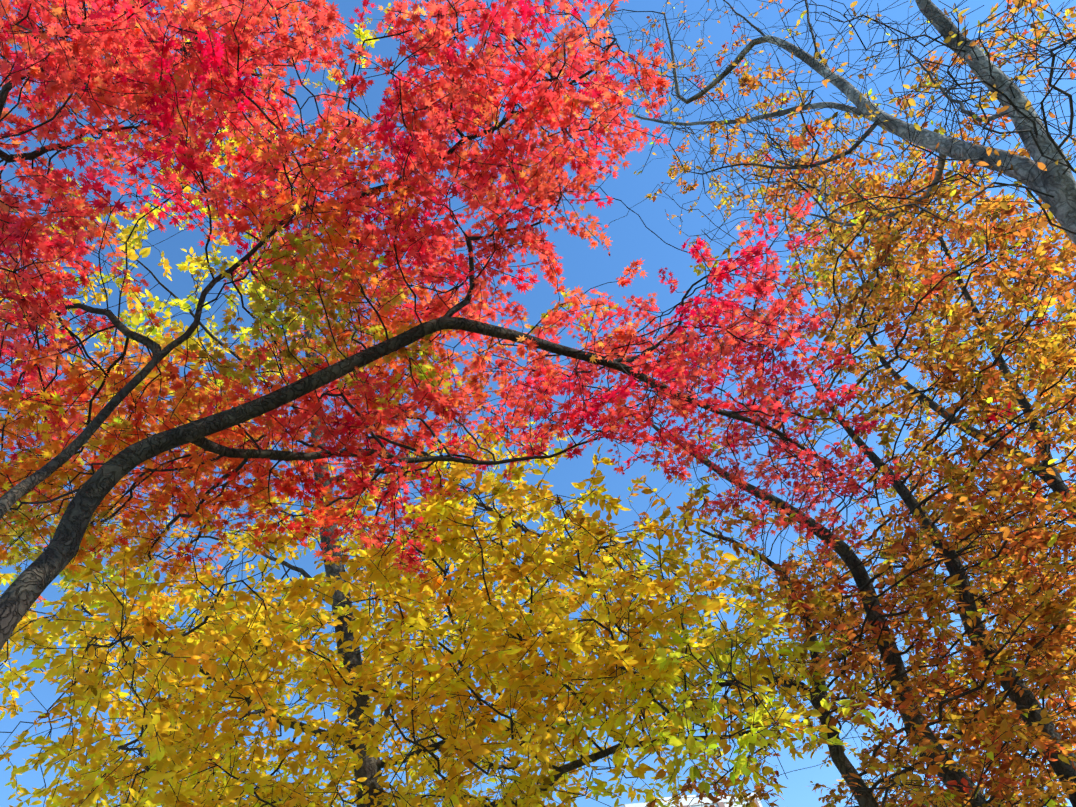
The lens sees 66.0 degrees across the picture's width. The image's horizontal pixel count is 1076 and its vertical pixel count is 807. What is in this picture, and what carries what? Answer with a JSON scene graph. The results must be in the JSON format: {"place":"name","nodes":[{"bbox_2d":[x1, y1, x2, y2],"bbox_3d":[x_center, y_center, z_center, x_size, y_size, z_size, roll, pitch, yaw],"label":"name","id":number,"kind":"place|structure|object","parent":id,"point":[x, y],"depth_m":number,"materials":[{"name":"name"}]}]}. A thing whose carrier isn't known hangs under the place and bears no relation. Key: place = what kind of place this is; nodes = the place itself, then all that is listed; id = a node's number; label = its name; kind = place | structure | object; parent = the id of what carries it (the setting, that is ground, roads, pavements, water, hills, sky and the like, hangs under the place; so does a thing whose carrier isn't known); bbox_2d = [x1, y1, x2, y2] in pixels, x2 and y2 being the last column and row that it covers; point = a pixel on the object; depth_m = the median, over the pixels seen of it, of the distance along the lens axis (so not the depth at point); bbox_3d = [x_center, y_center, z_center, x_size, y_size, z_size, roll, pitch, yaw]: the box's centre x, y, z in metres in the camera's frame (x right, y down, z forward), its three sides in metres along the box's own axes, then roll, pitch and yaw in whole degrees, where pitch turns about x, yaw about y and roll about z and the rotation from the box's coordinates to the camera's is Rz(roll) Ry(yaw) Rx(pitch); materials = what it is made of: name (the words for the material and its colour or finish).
{"place":"outdoors","nodes":[
{"label":"outdoors","id":0,"kind":"place"},
{"bbox_2d":[0,0,448,377],"bbox_3d":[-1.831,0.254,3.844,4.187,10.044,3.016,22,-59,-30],"label":"maple tree","id":1,"kind":"object","parent":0,"point":[143,63],"depth_m":5.24,"materials":[{"name":"red plant"}]},
{"bbox_2d":[0,3,882,806],"bbox_3d":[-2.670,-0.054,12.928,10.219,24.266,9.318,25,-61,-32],"label":"tree","id":2,"kind":"object","parent":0,"point":[200,649],"depth_m":7.13,"materials":[{"name":"yellow plant"}]},
{"bbox_2d":[0,0,907,650],"bbox_3d":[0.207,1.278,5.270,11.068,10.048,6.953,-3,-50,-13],"label":"maple tree","id":3,"kind":"object","parent":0,"point":[74,384],"depth_m":5.74,"materials":[{"name":"red plant"}]},
{"bbox_2d":[0,0,1075,806],"label":"sky","id":4,"kind":"structure","parent":0,"point":[586,267],"materials":[{"name":"blue"}]},
{"bbox_2d":[623,792,762,806],"bbox_3d":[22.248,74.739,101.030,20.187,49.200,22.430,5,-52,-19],"label":"cloud","id":5,"kind":"structure","parent":0,"point":[720,803],"depth_m":110.57,"materials":[{"name":"white"}]},
{"bbox_2d":[549,0,1075,255],"bbox_3d":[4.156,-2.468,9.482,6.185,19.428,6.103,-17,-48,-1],"label":"tree","id":6,"kind":"object","parent":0,"point":[1053,186],"depth_m":8.34,"materials":[{"name":"plant"}]},
{"bbox_2d":[582,65,1075,761],"bbox_3d":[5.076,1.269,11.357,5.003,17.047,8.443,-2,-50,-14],"label":"tree","id":7,"kind":"object","parent":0,"point":[748,81],"depth_m":12.12,"materials":[{"name":"orange plant"}]},
{"bbox_2d":[633,312,1075,806],"bbox_3d":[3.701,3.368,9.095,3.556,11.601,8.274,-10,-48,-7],"label":"tree","id":8,"kind":"object","parent":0,"point":[952,665],"depth_m":8.59,"materials":[{"name":"orange plant"}]},
{"bbox_2d":[645,367,1075,806],"bbox_3d":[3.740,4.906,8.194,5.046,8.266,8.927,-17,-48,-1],"label":"tree","id":9,"kind":"object","parent":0,"point":[1052,616],"depth_m":7.04,"materials":[{"name":"orange plant"}]},
{"bbox_2d":[667,0,1075,806],"bbox_3d":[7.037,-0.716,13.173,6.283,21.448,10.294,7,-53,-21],"label":"tree","id":10,"kind":"object","parent":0,"point":[967,234],"depth_m":14.65,"materials":[{"name":"orange plant"}]},
{"bbox_2d":[689,0,1075,806],"bbox_3d":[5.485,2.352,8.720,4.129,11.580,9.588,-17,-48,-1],"label":"tree","id":11,"kind":"object","parent":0,"point":[883,242],"depth_m":9.20,"materials":[{"name":"orange plant"}]}
]}

